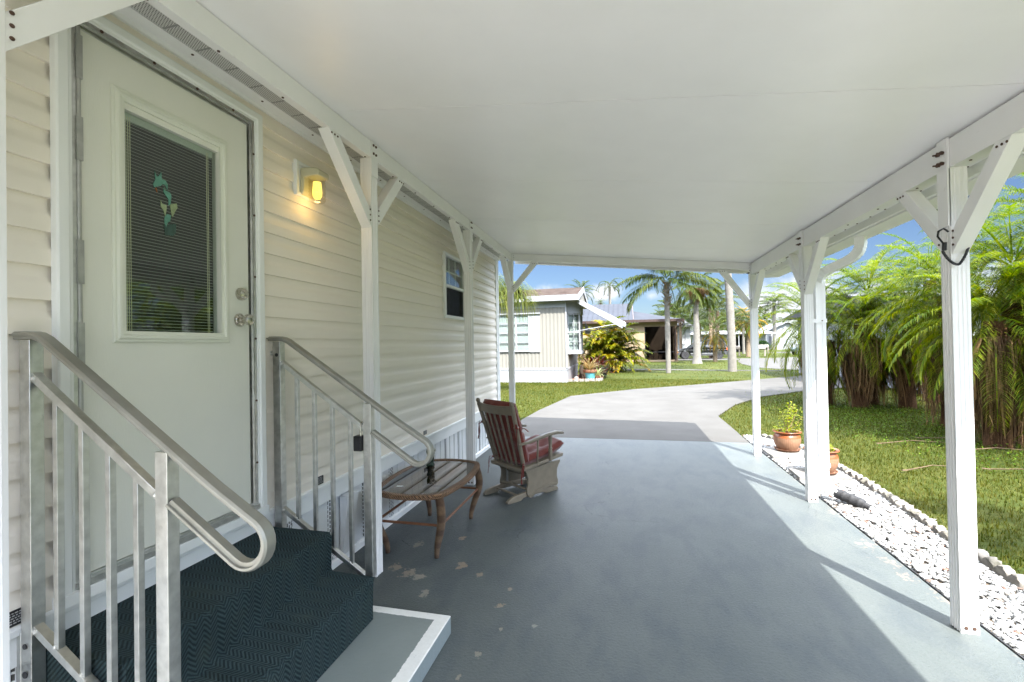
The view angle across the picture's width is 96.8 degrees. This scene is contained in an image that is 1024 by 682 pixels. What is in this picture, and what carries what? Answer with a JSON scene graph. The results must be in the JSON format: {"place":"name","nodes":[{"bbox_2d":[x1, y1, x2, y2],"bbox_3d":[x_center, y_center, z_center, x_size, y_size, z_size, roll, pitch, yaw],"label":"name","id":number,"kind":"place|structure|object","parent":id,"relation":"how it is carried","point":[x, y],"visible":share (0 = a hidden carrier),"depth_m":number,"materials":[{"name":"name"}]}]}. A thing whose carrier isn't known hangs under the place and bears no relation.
{"place":"outdoors","nodes":[
{"label":"outdoors","id":0,"kind":"place"},
{"bbox_2d":[426,448,435,466],"bbox_3d":[-0.699,1.004,3.922,0.088,0.152,0.074,-1,-1,14],"label":"table ornament","id":1,"kind":"object","parent":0,"point":[431,464],"visible":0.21,"depth_m":3.90,"materials":[{"name":"black ceramic"}]},
{"bbox_2d":[521,409,748,442],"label":"driveway","id":2,"kind":"structure","parent":0,"point":[634,426],"depth_m":8.23,"materials":[{"name":"concrete"}]},
{"bbox_2d":[333,437,1023,681],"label":"carport floor","id":3,"kind":"structure","parent":0,"point":[617,560],"depth_m":2.83,"materials":[{"name":"grey concrete"}]},
{"bbox_2d":[5,0,500,681],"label":"mobile home","id":4,"kind":"object","parent":3,"relation":"on","point":[109,282],"visible":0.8,"depth_m":2.18,"materials":[{"name":"beige plastic"}]},
{"bbox_2d":[9,331,275,681],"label":"stair railing","id":5,"kind":"object","parent":4,"relation":"attached to","point":[37,637],"visible":1,"depth_m":1.41,"materials":[{"name":"metal"}]},
{"bbox_2d":[80,30,254,571],"bbox_3d":[-1.541,-0.146,2.040,0.268,2.000,0.820,-1,-1,14],"label":"door","id":6,"kind":"structure","parent":4,"relation":"in","point":[167,319],"depth_m":2.04,"materials":[{"name":"paint"}]},
{"bbox_2d":[153,171,177,235],"bbox_3d":[-1.521,-0.601,1.995,0.002,0.273,0.110,-1,-1,14],"label":"suncatcher","id":7,"kind":"object","parent":6,"relation":"attached to","point":[169,229],"visible":1,"depth_m":2.00,"materials":[{"name":"teal glass"}]},
{"bbox_2d":[292,159,328,202],"bbox_3d":[-1.238,-0.983,2.837,0.153,0.250,0.190,-1,-1,14],"label":"porch light","id":8,"kind":"object","parent":4,"relation":"attached to","point":[306,184],"visible":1,"depth_m":2.80,"materials":[{"name":"white plastic"}]},
{"bbox_2d":[266,336,433,576],"bbox_3d":[-0.881,0.617,2.439,0.986,1.302,0.047,-1,-1,14],"label":"stair railing","id":9,"kind":"object","parent":4,"relation":"attached to","point":[283,511],"visible":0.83,"depth_m":2.45,"materials":[{"name":"metal"}]},
{"bbox_2d":[353,421,362,450],"bbox_3d":[-0.809,0.503,2.413,0.046,0.156,0.061,-1,-1,14],"label":"lock box","id":10,"kind":"object","parent":9,"relation":"hanging from","point":[357,442],"visible":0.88,"depth_m":2.38,"materials":[{"name":"black plastic"}]},
{"bbox_2d":[442,251,463,320],"bbox_3d":[-0.710,-0.611,5.355,0.118,0.850,0.750,-1,-1,14],"label":"window","id":11,"kind":"structure","parent":4,"relation":"in","point":[453,296],"depth_m":5.36,"materials":[{"name":"white glass"}]},
{"bbox_2d":[316,606,450,681],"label":"step landing","id":12,"kind":"object","parent":3,"relation":"on","point":[387,644],"visible":0.45,"depth_m":2.12,"materials":[{"name":"paint"}]},
{"bbox_2d":[46,527,373,681],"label":"carpeted steps","id":13,"kind":"structure","parent":12,"relation":"on","point":[295,608],"depth_m":1.87,"materials":[{"name":"carpet"}]},
{"bbox_2d":[382,459,482,558],"bbox_3d":[-0.636,1.308,3.637,0.643,0.476,1.043,-1,-1,14],"label":"wooden table","id":14,"kind":"object","parent":3,"relation":"on","point":[439,480],"visible":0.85,"depth_m":3.46,"materials":[{"name":"brown wood"}]},
{"bbox_2d":[0,0,1023,681],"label":"carport","id":15,"kind":"object","parent":3,"relation":"on","point":[760,140],"visible":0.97,"depth_m":2.31,"materials":[{"name":"white metal"}]},
{"bbox_2d":[936,228,975,265],"bbox_3d":[2.274,-0.482,2.310,0.195,0.201,0.068,-1,-1,-9],"label":"bungee cord","id":16,"kind":"object","parent":15,"relation":"attached to","point":[944,246],"visible":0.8,"depth_m":2.31,"materials":[{"name":"black rubber"}]},
{"bbox_2d":[476,398,563,504],"bbox_3d":[0.128,1.056,4.632,0.785,0.971,0.726,-1,-1,-40],"label":"glider chair","id":17,"kind":"object","parent":3,"relation":"on","point":[517,456],"visible":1,"depth_m":4.51,"materials":[{"name":"beige wood"}]},
{"bbox_2d":[543,376,845,415],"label":"driveway","id":18,"kind":"structure","parent":0,"point":[717,399],"depth_m":12.35,"materials":[{"name":"concrete"}]},
{"bbox_2d":[613,369,790,370],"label":"path","id":19,"kind":"structure","parent":0,"point":[701,370],"depth_m":24.55,"materials":[{"name":"concrete"}]},
{"bbox_2d":[678,358,738,359],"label":"neighbour driveway","id":20,"kind":"structure","parent":0,"point":[705,359],"depth_m":40.11,"materials":[{"name":"concrete"}]},
{"bbox_2d":[678,339,727,358],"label":"parked car","id":21,"kind":"object","parent":20,"relation":"on","point":[684,353],"visible":0.63,"depth_m":40.64,"materials":[{"name":"black paint"}]},
{"bbox_2d":[498,173,1023,330],"label":"sky","id":22,"kind":"structure","parent":0,"point":[542,276],"materials":[{"name":"blue"}]},
{"bbox_2d":[500,349,1023,573],"bbox_3d":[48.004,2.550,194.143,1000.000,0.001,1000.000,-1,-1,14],"label":"lawn","id":23,"kind":"structure","parent":0,"point":[678,373],"depth_m":6.61,"materials":[{"name":"green plant"}]},
{"bbox_2d":[498,275,543,323],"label":"ponytail palm","id":24,"kind":"object","parent":23,"relation":"on","point":[519,294],"visible":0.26,"depth_m":13.79,"materials":[{"name":"green plant"}]},
{"bbox_2d":[499,287,625,382],"bbox_3d":[-1.156,-0.287,21.224,12.590,4.080,4.950,-1,-1,14],"label":"neighbour home","id":25,"kind":"object","parent":23,"relation":"on","point":[548,343],"visible":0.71,"depth_m":18.49,"materials":[{"name":"beige"}]},
{"bbox_2d":[499,312,539,351],"bbox_3d":[-0.188,-0.338,18.724,2.770,1.580,0.100,-1,-1,14],"label":"window","id":26,"kind":"structure","parent":25,"relation":"in","point":[521,330],"depth_m":18.65,"materials":[{"name":"white glass"}]},
{"bbox_2d":[567,302,583,353],"bbox_3d":[2.707,-0.530,19.560,0.623,2.140,2.090,-1,-1,14],"label":"bay window","id":27,"kind":"structure","parent":25,"relation":"in","point":[574,310],"depth_m":18.90,"materials":[{"name":"white glass"}]},
{"bbox_2d":[566,279,597,303],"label":"feather palm","id":28,"kind":"object","parent":23,"relation":"on","point":[583,285],"visible":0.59,"depth_m":49.50,"materials":[{"name":"green plant"}]},
{"bbox_2d":[596,278,622,303],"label":"slender palm","id":29,"kind":"object","parent":23,"relation":"on","point":[614,288],"visible":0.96,"depth_m":48.79,"materials":[{"name":"green plant"}]},
{"bbox_2d":[578,316,652,372],"bbox_3d":[5.103,0.609,24.952,5.210,3.914,4.478,-1,-1,14],"label":"areca clump","id":30,"kind":"object","parent":23,"relation":"on","point":[594,345],"visible":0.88,"depth_m":24.39,"materials":[{"name":"green plant"}]},
{"bbox_2d":[580,303,683,361],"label":"stucco house","id":31,"kind":"structure","parent":23,"relation":"on","point":[652,326],"depth_m":37.01,"materials":[{"name":"beige concrete"}]},
{"bbox_2d":[650,305,664,315],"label":"feather palm","id":32,"kind":"object","parent":23,"relation":"on","point":[659,312],"visible":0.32,"depth_m":66.54,"materials":[{"name":"green plant"}]},
{"bbox_2d":[615,270,723,372],"bbox_3d":[7.988,-1.525,23.090,5.408,6.352,5.311,-1,-1,-9],"label":"queen palm","id":33,"kind":"object","parent":23,"relation":"on","point":[667,297],"visible":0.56,"depth_m":22.78,"materials":[{"name":"green plant"}]},
{"bbox_2d":[652,300,691,321],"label":"feather palm","id":34,"kind":"object","parent":23,"relation":"on","point":[661,301],"visible":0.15,"depth_m":67.69,"materials":[{"name":"green plant"}]},
{"bbox_2d":[661,303,702,348],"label":"feather palm","id":35,"kind":"object","parent":23,"relation":"on","point":[680,315],"visible":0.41,"depth_m":54.58,"materials":[{"name":"green plant"}]},
{"bbox_2d":[677,320,692,348],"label":"white house","id":36,"kind":"structure","parent":23,"relation":"on","point":[686,339],"depth_m":56.45,"materials":[{"name":"white paint"}]},
{"bbox_2d":[677,330,685,344],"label":"window","id":37,"kind":"structure","parent":36,"relation":"in","point":[684,335],"depth_m":56.51,"materials":[{"name":"white glass"}]},
{"bbox_2d":[682,308,707,338],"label":"feather palm","id":38,"kind":"object","parent":23,"relation":"on","point":[700,318],"visible":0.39,"depth_m":51.34,"materials":[{"name":"green plant"}]},
{"bbox_2d":[671,271,722,363],"bbox_3d":[13.164,-1.809,32.269,3.628,6.915,3.477,-1,-1,9],"label":"sabal palm","id":39,"kind":"object","parent":23,"relation":"on","point":[697,359],"visible":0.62,"depth_m":32.01,"materials":[{"name":"green plant"}]},
{"bbox_2d":[690,313,708,336],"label":"feather palm","id":40,"kind":"object","parent":23,"relation":"on","point":[700,323],"visible":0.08,"depth_m":66.80,"materials":[{"name":"green plant"}]},
{"bbox_2d":[682,281,740,357],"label":"feather palm","id":41,"kind":"object","parent":23,"relation":"on","point":[713,300],"visible":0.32,"depth_m":42.53,"materials":[{"name":"green plant"}]},
{"bbox_2d":[686,312,741,361],"bbox_3d":[15.595,-0.355,35.066,3.951,3.976,4.182,-1,-1,-26],"label":"date palm","id":42,"kind":"object","parent":23,"relation":"on","point":[715,341],"visible":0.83,"depth_m":34.91,"materials":[{"name":"green plant"}]},
{"bbox_2d":[702,292,726,331],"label":"feather palm","id":43,"kind":"object","parent":23,"relation":"on","point":[724,315],"visible":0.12,"depth_m":50.00,"materials":[{"name":"green plant"}]},
{"bbox_2d":[699,295,740,337],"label":"feather palm","id":44,"kind":"object","parent":23,"relation":"on","point":[717,314],"visible":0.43,"depth_m":44.81,"materials":[{"name":"green plant"}]},
{"bbox_2d":[706,311,741,330],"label":"feather palm","id":45,"kind":"object","parent":23,"relation":"on","point":[722,319],"visible":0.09,"depth_m":77.01,"materials":[{"name":"green plant"}]},
{"bbox_2d":[724,273,736,371],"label":"tall palm","id":46,"kind":"object","parent":23,"relation":"on","point":[731,346],"visible":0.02,"depth_m":23.05,"materials":[{"name":"grey plant"}]},
{"bbox_2d":[715,308,748,329],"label":"feather palm","id":47,"kind":"object","parent":23,"relation":"on","point":[736,314],"visible":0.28,"depth_m":52.76,"materials":[{"name":"green plant"}]},
{"bbox_2d":[690,331,776,350],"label":"carport house","id":48,"kind":"structure","parent":23,"relation":"on","point":[739,341],"depth_m":65.57,"materials":[{"name":"white paint"}]},
{"bbox_2d":[671,305,797,343],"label":"treeline","id":49,"kind":"object","parent":23,"relation":"on","point":[767,321],"visible":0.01,"depth_m":119.72,"materials":[{"name":"green plant"}]},
{"bbox_2d":[735,306,759,353],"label":"slender palm","id":50,"kind":"object","parent":23,"relation":"on","point":[743,345],"visible":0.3,"depth_m":55.22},
{"bbox_2d":[735,308,767,356],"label":"yellowing palm","id":51,"kind":"object","parent":23,"relation":"on","point":[748,341],"visible":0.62,"depth_m":44.55,"materials":[{"name":"plant"}]},
{"bbox_2d":[759,346,765,355],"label":"mailbox stand","id":52,"kind":"object","parent":23,"relation":"on","point":[762,347],"visible":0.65,"depth_m":45.75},
{"bbox_2d":[759,340,769,349],"bbox_3d":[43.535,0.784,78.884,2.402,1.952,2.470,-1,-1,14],"label":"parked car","id":53,"kind":"object","parent":23,"relation":"on","point":[763,342],"visible":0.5,"depth_m":78.33,"materials":[{"name":"white metal"}]},
{"bbox_2d":[761,434,772,439],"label":"edging block","id":54,"kind":"structure","parent":23,"relation":"on","point":[767,436],"depth_m":6.95,"materials":[{"name":"stone"}]},
{"bbox_2d":[758,293,793,349],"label":"slender palm","id":55,"kind":"object","parent":23,"relation":"on","point":[773,304],"visible":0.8,"depth_m":78.22,"materials":[{"name":"green plant"}]},
{"bbox_2d":[744,273,907,406],"bbox_3d":[7.128,0.011,10.739,3.024,3.106,2.925,-1,-1,14],"label":"date palm","id":56,"kind":"object","parent":23,"relation":"on","point":[831,347],"visible":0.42,"depth_m":10.50,"materials":[{"name":"green plant"}]},
{"bbox_2d":[837,464,857,477],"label":"edging block","id":57,"kind":"structure","parent":23,"relation":"on","point":[848,471],"depth_m":5.03,"materials":[{"name":"concrete"}]},
{"bbox_2d":[774,238,940,405],"bbox_3d":[8.322,-0.344,10.709,3.366,3.810,3.025,-1,-1,-7],"label":"date palm","id":58,"kind":"object","parent":23,"relation":"on","point":[882,253],"visible":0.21,"depth_m":10.39,"materials":[{"name":"green plant"}]},
{"bbox_2d":[782,285,933,408],"bbox_3d":[7.814,0.102,10.082,3.084,2.891,3.083,-1,-1,14],"label":"date palm","id":59,"kind":"object","parent":23,"relation":"on","point":[870,366],"visible":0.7,"depth_m":9.90,"materials":[{"name":"green plant"}]},
{"bbox_2d":[855,474,880,491],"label":"edging block","id":60,"kind":"structure","parent":23,"relation":"on","point":[867,483],"depth_m":4.61,"materials":[{"name":"concrete"}]},
{"bbox_2d":[746,392,1023,479],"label":"ground cover","id":61,"kind":"object","parent":23,"relation":"on","point":[903,414],"visible":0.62,"depth_m":8.13,"materials":[{"name":"green plant"}]},
{"bbox_2d":[781,288,998,393],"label":"side house","id":62,"kind":"structure","parent":23,"relation":"on","point":[796,315],"depth_m":16.66,"materials":[{"name":"white plastic"}]},
{"bbox_2d":[877,488,908,509],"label":"edging block","id":63,"kind":"structure","parent":23,"relation":"on","point":[897,501],"depth_m":4.15,"materials":[{"name":"concrete"}]},
{"bbox_2d":[876,440,934,443],"bbox_3d":[5.710,1.444,6.502,0.970,0.040,0.058,-1,-1,2],"label":"fallen frond","id":64,"kind":"object","parent":23,"relation":"on","point":[902,441],"visible":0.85,"depth_m":6.51,"materials":[{"name":"brown plant"}]},
{"bbox_2d":[830,258,996,408],"bbox_3d":[8.638,-0.154,9.852,3.024,3.390,2.843,-1,-1,-34],"label":"date palm","id":65,"kind":"object","parent":23,"relation":"on","point":[906,394],"visible":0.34,"depth_m":9.85,"materials":[{"name":"green plant"}]},
{"bbox_2d":[902,504,937,526],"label":"edging block","id":66,"kind":"structure","parent":23,"relation":"on","point":[918,515],"depth_m":3.73,"materials":[{"name":"concrete"}]},
{"bbox_2d":[901,465,943,470],"bbox_3d":[4.811,1.447,5.205,0.770,0.040,0.057,-1,-1,-6],"label":"fallen frond","id":67,"kind":"object","parent":23,"relation":"on","point":[921,467],"visible":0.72,"depth_m":5.19,"materials":[{"name":"brown plant"}]},
{"bbox_2d":[834,223,1023,426],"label":"date palm","id":68,"kind":"object","parent":23,"relation":"on","point":[937,400],"visible":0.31,"depth_m":7.83,"materials":[{"name":"green plant"}]},
{"bbox_2d":[851,229,1017,402],"bbox_3d":[9.956,-0.645,10.917,3.432,4.291,3.522,-1,-1,14],"label":"date palm","id":69,"kind":"object","parent":23,"relation":"on","point":[917,251],"visible":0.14,"depth_m":10.80,"materials":[{"name":"green plant"}]},
{"bbox_2d":[932,525,947,540],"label":"edging block","id":70,"kind":"structure","parent":23,"relation":"on","point":[941,531],"depth_m":3.46,"materials":[{"name":"concrete"}]},
{"bbox_2d":[868,202,1023,444],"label":"date palm","id":71,"kind":"object","parent":23,"relation":"on","point":[1008,241],"visible":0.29,"depth_m":6.53,"materials":[{"name":"green plant"}]},
{"bbox_2d":[915,437,979,438],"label":"fallen frond","id":72,"kind":"object","parent":23,"relation":"on","point":[935,437],"visible":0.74,"depth_m":6.78,"materials":[{"name":"brown plant"}]},
{"bbox_2d":[875,255,1023,450],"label":"date palm","id":73,"kind":"object","parent":23,"relation":"on","point":[998,388],"visible":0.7,"depth_m":6.16,"materials":[{"name":"green plant"}]},
{"bbox_2d":[918,172,1023,314],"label":"date palm","id":74,"kind":"object","parent":23,"relation":"on","point":[1015,191],"visible":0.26,"depth_m":7.77,"materials":[{"name":"green plant"}]},
{"bbox_2d":[975,447,1020,449],"bbox_3d":[6.362,1.427,5.984,0.870,0.040,0.058,-1,-1,8],"label":"fallen frond","id":75,"kind":"object","parent":23,"relation":"on","point":[996,447],"visible":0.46,"depth_m":6.00,"materials":[{"name":"brown plant"}]},
{"bbox_2d":[978,549,1023,590],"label":"edging block","id":76,"kind":"structure","parent":23,"relation":"on","point":[1006,572],"depth_m":2.85,"materials":[{"name":"concrete"}]},
{"bbox_2d":[982,468,1023,469],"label":"fallen frond","id":77,"kind":"object","parent":23,"relation":"on","point":[1001,469],"visible":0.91,"depth_m":5.11,"materials":[{"name":"beige plant"}]},
{"bbox_2d":[999,255,1023,298],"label":"date palm","id":78,"kind":"object","parent":23,"relation":"on","point":[1017,283],"visible":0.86,"depth_m":5.97,"materials":[{"name":"green plant"}]},
{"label":"mulch","id":79,"kind":"object","parent":23,"relation":"on","visible":0},
{"bbox_2d":[579,364,584,377],"bbox_3d":[3.071,1.321,20.042,0.260,0.610,0.260,-1,-1,14],"label":"garden statue","id":80,"kind":"object","parent":79,"relation":"on","point":[581,373],"visible":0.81,"depth_m":19.96,"materials":[{"name":"stone"}]},
{"bbox_2d":[581,356,602,378],"bbox_3d":[3.393,1.124,19.257,1.260,0.982,1.426,-1,-1,14],"label":"bromeliad pot","id":81,"kind":"object","parent":79,"relation":"on","point":[589,373],"visible":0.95,"depth_m":19.10,"materials":[{"name":"teal ceramic"}]},
{"bbox_2d":[575,355,612,373],"bbox_3d":[3.736,1.096,20.584,1.954,1.074,1.762,-1,-1,-30],"label":"ti plant","id":82,"kind":"object","parent":79,"relation":"on","point":[602,362],"visible":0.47,"depth_m":20.48,"materials":[{"name":"red plant"}]},
{"bbox_2d":[590,368,605,378],"bbox_3d":[3.611,1.368,19.297,0.965,0.488,1.109,0,-1,-43],"label":"spider plant","id":83,"kind":"object","parent":79,"relation":"on","point":[597,375],"visible":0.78,"depth_m":19.19,"materials":[{"name":"green plant"}]},
{"bbox_2d":[600,365,607,375],"bbox_3d":[4.250,1.343,21.221,0.592,0.551,0.460,-1,-1,41],"label":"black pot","id":84,"kind":"object","parent":79,"relation":"on","point":[604,373],"visible":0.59,"depth_m":21.05,"materials":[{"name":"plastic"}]},
{"bbox_2d":[738,352,798,369],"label":"street","id":85,"kind":"structure","parent":0,"point":[762,361],"depth_m":31.56,"materials":[{"name":"grey asphalt"}]},
{"bbox_2d":[759,322,797,349],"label":"gable house","id":86,"kind":"structure","parent":0,"point":[768,338],"depth_m":79.09,"materials":[{"name":"white paint"}]},
{"bbox_2d":[743,434,1023,656],"bbox_3d":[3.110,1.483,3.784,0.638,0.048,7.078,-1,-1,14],"label":"gravel","id":87,"kind":"structure","parent":0,"point":[897,537],"depth_m":3.23,"materials":[{"name":"white gravel"}]},
{"bbox_2d":[762,447,803,458],"bbox_3d":[3.592,1.485,6.006,0.631,0.060,0.442,-1,-1,-7],"label":"flagstone","id":88,"kind":"object","parent":87,"relation":"on","point":[773,453],"visible":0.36,"depth_m":5.86,"materials":[{"name":"stone"}]},
{"bbox_2d":[772,401,802,451],"bbox_3d":[3.674,1.127,6.019,0.401,0.650,0.340,-2,-1,44],"label":"potted plant","id":89,"kind":"object","parent":88,"relation":"on","point":[786,439],"visible":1,"depth_m":5.97,"materials":[{"name":"ceramic"}]},
{"bbox_2d":[789,468,851,481],"bbox_3d":[3.385,1.479,5.037,0.520,0.060,0.498,-1,-1,14],"label":"flagstone","id":90,"kind":"object","parent":87,"relation":"on","point":[799,473],"visible":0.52,"depth_m":4.90,"materials":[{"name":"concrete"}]},
{"bbox_2d":[803,444,839,474],"bbox_3d":[3.411,1.274,5.012,0.340,0.346,0.340,-1,-1,14],"label":"potted plant","id":91,"kind":"object","parent":90,"relation":"on","point":[833,459],"visible":0.23,"depth_m":4.88,"materials":[{"name":"ceramic"}]},
{"bbox_2d":[750,443,1023,660],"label":"edging strip","id":92,"kind":"object","parent":87,"relation":"in","point":[947,598],"visible":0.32,"depth_m":2.98,"materials":[{"name":"black rubber"}]}
]}

